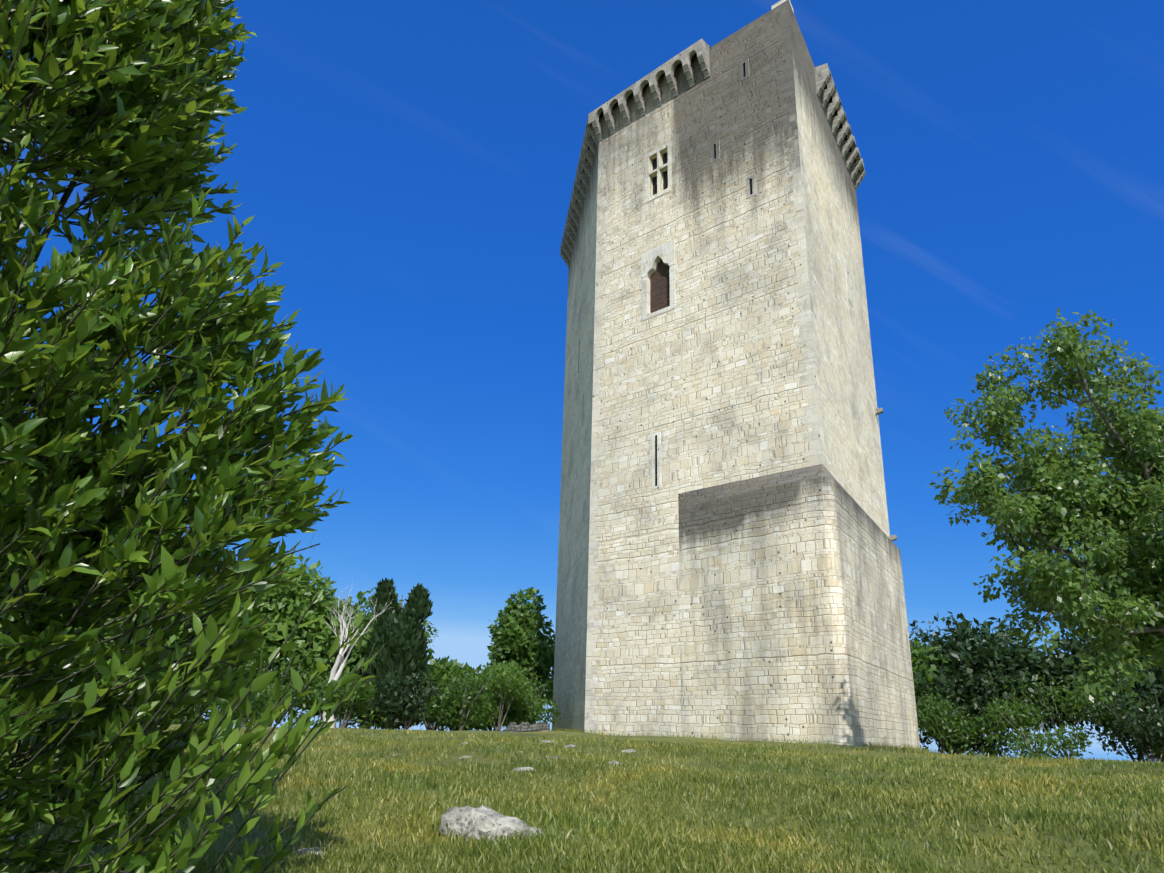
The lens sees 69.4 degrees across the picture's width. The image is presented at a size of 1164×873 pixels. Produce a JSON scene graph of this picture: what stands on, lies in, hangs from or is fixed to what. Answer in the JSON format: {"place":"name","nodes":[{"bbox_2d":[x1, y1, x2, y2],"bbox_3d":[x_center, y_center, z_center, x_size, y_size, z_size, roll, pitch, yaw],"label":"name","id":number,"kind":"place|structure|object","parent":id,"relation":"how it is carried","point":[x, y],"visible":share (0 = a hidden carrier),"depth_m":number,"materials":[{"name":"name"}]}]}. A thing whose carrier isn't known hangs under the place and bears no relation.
{"place":"outdoors","nodes":[
{"label":"outdoors","id":0,"kind":"place"},
{"bbox_2d":[0,0,1163,760],"label":"sky","id":1,"kind":"structure","parent":0,"point":[409,167],"materials":[{"name":"blue"}]},
{"bbox_2d":[0,724,1163,872],"bbox_3d":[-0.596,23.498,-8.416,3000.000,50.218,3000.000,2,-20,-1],"label":"terrain","id":2,"kind":"structure","parent":0,"point":[684,740],"depth_m":5.10,"materials":[{"name":"green plant"}]},
{"bbox_2d":[3,685,71,713],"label":"shrub","id":3,"kind":"object","parent":2,"relation":"on","point":[5,704],"depth_m":30.74,"materials":[{"name":"green plant"}]},
{"bbox_2d":[0,535,90,679],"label":"tree","id":4,"kind":"object","parent":2,"relation":"on","point":[10,617],"depth_m":37.37,"materials":[{"name":"green plant"}]},
{"bbox_2d":[97,661,191,723],"bbox_3d":[-17.056,10.183,32.815,3.457,2.990,3.836,2,-20,-1],"label":"shrub","id":5,"kind":"object","parent":2,"relation":"on","point":[176,721],"depth_m":33.38,"materials":[{"name":"green plant"}]},
{"bbox_2d":[62,541,250,678],"bbox_3d":[-21.316,10.096,41.060,10.994,10.745,11.625,2,-20,-1],"label":"tree","id":6,"kind":"object","parent":2,"relation":"on","point":[169,641],"depth_m":38.09,"materials":[{"name":"green plant"}]},
{"bbox_2d":[140,700,206,723],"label":"shrub","id":7,"kind":"object","parent":2,"relation":"on","point":[201,707],"depth_m":36.40,"materials":[{"name":"green plant"}]},
{"bbox_2d":[88,559,286,697],"bbox_3d":[-25.230,13.722,52.347,15.953,14.440,12.032,13,-23,-30],"label":"tree","id":8,"kind":"object","parent":2,"relation":"on","point":[241,664],"depth_m":52.36,"materials":[{"name":"green plant"}]},
{"bbox_2d":[0,0,381,872],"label":"bay bush","id":9,"kind":"object","parent":2,"relation":"on","point":[202,498],"depth_m":2.63,"materials":[{"name":"green plant"}]},
{"bbox_2d":[0,0,384,872],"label":"young bush leaves","id":10,"kind":"object","parent":2,"relation":"on","point":[232,764],"visible":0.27,"depth_m":2.38,"materials":[{"name":"green plant"}]},
{"bbox_2d":[180,696,243,726],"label":"shrub","id":11,"kind":"object","parent":2,"relation":"on","point":[206,714],"depth_m":39.14,"materials":[{"name":"green plant"}]},
{"bbox_2d":[201,664,299,726],"bbox_3d":[-13.425,10.546,34.069,3.928,2.726,4.252,2,-20,-1],"label":"shrub","id":12,"kind":"object","parent":2,"relation":"on","point":[262,696],"depth_m":33.34,"materials":[{"name":"green plant"}]},
{"bbox_2d":[209,635,338,726],"bbox_3d":[-15.248,11.856,41.051,6.251,5.152,5.869,2,-20,-1],"label":"tree","id":13,"kind":"object","parent":2,"relation":"on","point":[259,650],"depth_m":40.39,"materials":[{"name":"green plant"}]},
{"bbox_2d":[229,674,324,728],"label":"shrub","id":14,"kind":"object","parent":2,"relation":"on","point":[308,701],"depth_m":40.75,"materials":[{"name":"green plant"}]},
{"bbox_2d":[215,554,373,690],"bbox_3d":[-15.534,10.968,44.706,10.708,9.752,9.269,2,-20,-1],"label":"tree","id":15,"kind":"object","parent":2,"relation":"on","point":[281,601],"depth_m":42.72,"materials":[{"name":"green plant"}]},
{"bbox_2d":[295,847,329,856],"bbox_3d":[-1.262,1.947,3.922,0.188,0.054,0.193,6,-20,-11],"label":"stone","id":16,"kind":"object","parent":2,"relation":"on","point":[301,851],"visible":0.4,"depth_m":3.87,"materials":[{"name":"grey stone"}]},
{"bbox_2d":[295,646,366,727],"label":"tree","id":17,"kind":"object","parent":2,"relation":"on","point":[358,659],"depth_m":43.79,"materials":[{"name":"green plant"}]},
{"bbox_2d":[280,662,385,728],"bbox_3d":[-12.232,12.940,41.872,5.573,3.443,4.879,2,-20,-1],"label":"shrub","id":18,"kind":"object","parent":2,"relation":"on","point":[324,682],"depth_m":41.10,"materials":[{"name":"green plant"}]},
{"bbox_2d":[311,678,375,727],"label":"shrub","id":19,"kind":"object","parent":2,"relation":"on","point":[339,694],"depth_m":33.95,"materials":[{"name":"green plant"}]},
{"bbox_2d":[323,580,393,727],"bbox_3d":[-9.890,9.841,37.710,3.483,6.750,2.287,-9,-22,26],"label":"dead wood","id":20,"kind":"object","parent":2,"relation":"on","point":[341,661],"visible":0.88,"depth_m":37.77,"materials":[{"name":"white wood"}]},
{"bbox_2d":[316,663,402,729],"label":"shrub","id":21,"kind":"object","parent":2,"relation":"on","point":[369,701],"depth_m":41.58,"materials":[{"name":"green plant"}]},
{"bbox_2d":[335,682,393,728],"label":"shrub","id":22,"kind":"object","parent":2,"relation":"on","point":[364,720],"depth_m":41.77,"materials":[{"name":"green plant"}]},
{"bbox_2d":[292,588,438,717],"bbox_3d":[-14.505,15.477,55.240,11.411,11.378,10.918,2,-20,-1],"label":"tree","id":23,"kind":"object","parent":2,"relation":"on","point":[365,617],"depth_m":56.29,"materials":[{"name":"green plant"}]},
{"bbox_2d":[361,578,432,729],"bbox_3d":[-9.635,11.280,43.501,3.874,7.918,3.708,2,-20,-1],"label":"cypress","id":24,"kind":"object","parent":2,"relation":"on","point":[396,624],"depth_m":42.91,"materials":[{"name":"green plant"}]},
{"bbox_2d":[368,671,441,729],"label":"shrub","id":25,"kind":"object","parent":2,"relation":"on","point":[395,700],"depth_m":35.10,"materials":[{"name":"green plant"}]},
{"bbox_2d":[398,682,473,730],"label":"shrub","id":26,"kind":"object","parent":2,"relation":"on","point":[431,721],"depth_m":40.04,"materials":[{"name":"green plant"}]},
{"bbox_2d":[410,683,461,729],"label":"shrub","id":27,"kind":"object","parent":2,"relation":"on","point":[428,721],"depth_m":44.20,"materials":[{"name":"green plant"}]},
{"bbox_2d":[400,656,493,730],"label":"tree","id":28,"kind":"object","parent":2,"relation":"on","point":[443,670],"depth_m":44.03,"materials":[{"name":"green plant"}]},
{"bbox_2d":[419,666,495,730],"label":"shrub","id":29,"kind":"object","parent":2,"relation":"on","point":[449,715],"depth_m":37.10,"materials":[{"name":"green plant"}]},
{"bbox_2d":[464,702,506,730],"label":"shrub","id":30,"kind":"object","parent":2,"relation":"on","point":[486,729],"depth_m":44.73,"materials":[{"name":"green plant"}]},
{"bbox_2d":[425,671,551,730],"bbox_3d":[-4.804,13.536,42.673,6.618,3.296,5.527,2,-20,-1],"label":"shrub","id":31,"kind":"object","parent":2,"relation":"on","point":[533,698],"depth_m":42.23,"materials":[{"name":"green plant"}]},
{"bbox_2d":[438,805,543,841],"bbox_3d":[-0.452,2.006,4.231,0.538,0.228,0.319,12,-15,10],"label":"rock","id":32,"kind":"object","parent":2,"relation":"on","point":[483,820],"visible":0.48,"depth_m":4.17,"materials":[{"name":"grey stone"}]},
{"bbox_2d":[468,658,534,730],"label":"tree","id":33,"kind":"object","parent":2,"relation":"on","point":[495,689],"depth_m":39.34,"materials":[{"name":"green plant"}]},
{"bbox_2d":[470,663,545,729],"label":"tree","id":34,"kind":"object","parent":2,"relation":"on","point":[534,696],"depth_m":48.87,"materials":[{"name":"green plant"}]},
{"bbox_2d":[481,587,554,703],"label":"tree","id":35,"kind":"object","parent":2,"relation":"on","point":[513,637],"depth_m":58.89,"materials":[{"name":"green plant"}]},
{"bbox_2d":[512,767,534,771],"bbox_3d":[-0.483,2.830,7.130,0.228,0.053,0.158,-17,-33,30],"label":"stone","id":36,"kind":"object","parent":2,"relation":"on","point":[523,768],"visible":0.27,"depth_m":7.09,"materials":[{"name":"grey stone"}]},
{"bbox_2d":[504,722,549,732],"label":"ruin wall","id":37,"kind":"structure","parent":2,"relation":"on","point":[524,727],"depth_m":35.50,"materials":[{"name":"stone"}]},
{"bbox_2d":[496,679,560,725],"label":"shrub","id":38,"kind":"object","parent":2,"relation":"on","point":[517,715],"depth_m":41.63,"materials":[{"name":"green plant"}]},
{"bbox_2d":[622,749,636,752],"bbox_3d":[0.512,3.471,9.257,0.196,0.050,0.143,-4,-17,-3],"label":"stone","id":39,"kind":"object","parent":2,"relation":"on","point":[629,751],"visible":0.5,"depth_m":9.24,"materials":[{"name":"grey stone"}]},
{"bbox_2d":[552,0,919,749],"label":"tower","id":40,"kind":"structure","parent":2,"relation":"on","point":[728,558],"depth_m":37.40,"materials":[{"name":"stone"}]},
{"bbox_2d":[913,670,949,749],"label":"shrub","id":41,"kind":"object","parent":2,"relation":"on","point":[917,678],"visible":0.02,"depth_m":44.13,"materials":[{"name":"green plant"}]},
{"bbox_2d":[909,637,959,718],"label":"tree","id":42,"kind":"object","parent":2,"relation":"on","point":[929,673],"depth_m":48.01,"materials":[{"name":"green plant"}]},
{"bbox_2d":[916,692,1005,756],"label":"shrub","id":43,"kind":"object","parent":2,"relation":"on","point":[932,719],"depth_m":41.21,"materials":[{"name":"green plant"}]},
{"bbox_2d":[917,671,1043,756],"bbox_3d":[20.497,14.431,43.448,6.182,4.390,6.114,2,-20,-1],"label":"shrub","id":44,"kind":"object","parent":2,"relation":"on","point":[977,705],"depth_m":42.55,"materials":[{"name":"green plant"}]},
{"bbox_2d":[933,689,1038,756],"bbox_3d":[21.474,14.916,44.022,5.487,4.022,5.701,2,-20,-1],"label":"shrub","id":45,"kind":"object","parent":2,"relation":"on","point":[1006,745],"depth_m":43.24,"materials":[{"name":"green plant"}]},
{"bbox_2d":[909,611,1065,754],"bbox_3d":[25.721,18.385,57.972,13.515,12.351,14.216,2,-20,-1],"label":"tree","id":46,"kind":"object","parent":2,"relation":"on","point":[925,638],"depth_m":58.57,"materials":[{"name":"green plant"}]},
{"bbox_2d":[912,616,1090,753],"bbox_3d":[22.736,14.364,47.810,10.437,8.146,10.799,2,-20,-1],"label":"tree","id":47,"kind":"object","parent":2,"relation":"on","point":[982,650],"depth_m":45.07,"materials":[{"name":"green plant"}]},
{"bbox_2d":[968,698,1094,759],"bbox_3d":[20.869,13.787,39.346,5.178,3.115,4.550,2,-20,-1],"label":"shrub","id":48,"kind":"object","parent":2,"relation":"on","point":[1023,720],"depth_m":39.10,"materials":[{"name":"green plant"}]},
{"bbox_2d":[929,308,1163,705],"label":"ash tree","id":49,"kind":"object","parent":2,"relation":"on","point":[1100,503],"depth_m":20.55,"materials":[{"name":"green plant"}]},
{"bbox_2d":[998,674,1143,758],"bbox_3d":[23.205,13.555,40.390,5.914,4.292,6.626,2,-20,-1],"label":"shrub","id":50,"kind":"object","parent":2,"relation":"on","point":[1077,701],"depth_m":40.27,"materials":[{"name":"green plant"}]},
{"bbox_2d":[1036,629,1163,761],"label":"tree","id":51,"kind":"object","parent":2,"relation":"on","point":[1074,645],"depth_m":42.80,"materials":[{"name":"green plant"}]},
{"bbox_2d":[1061,684,1163,762],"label":"shrub","id":52,"kind":"object","parent":2,"relation":"on","point":[1091,726],"depth_m":40.36,"materials":[{"name":"green plant"}]},
{"bbox_2d":[1076,691,1163,762],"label":"shrub","id":53,"kind":"object","parent":2,"relation":"on","point":[1151,728],"depth_m":36.52,"materials":[{"name":"green plant"}]},
{"bbox_2d":[1106,690,1163,762],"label":"shrub","id":54,"kind":"object","parent":2,"relation":"on","point":[1159,754],"depth_m":38.23,"materials":[{"name":"green plant"}]},
{"bbox_2d":[1134,687,1163,725],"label":"tree","id":55,"kind":"object","parent":2,"relation":"on","point":[1157,696],"visible":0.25,"depth_m":39.06,"materials":[{"name":"green plant"}]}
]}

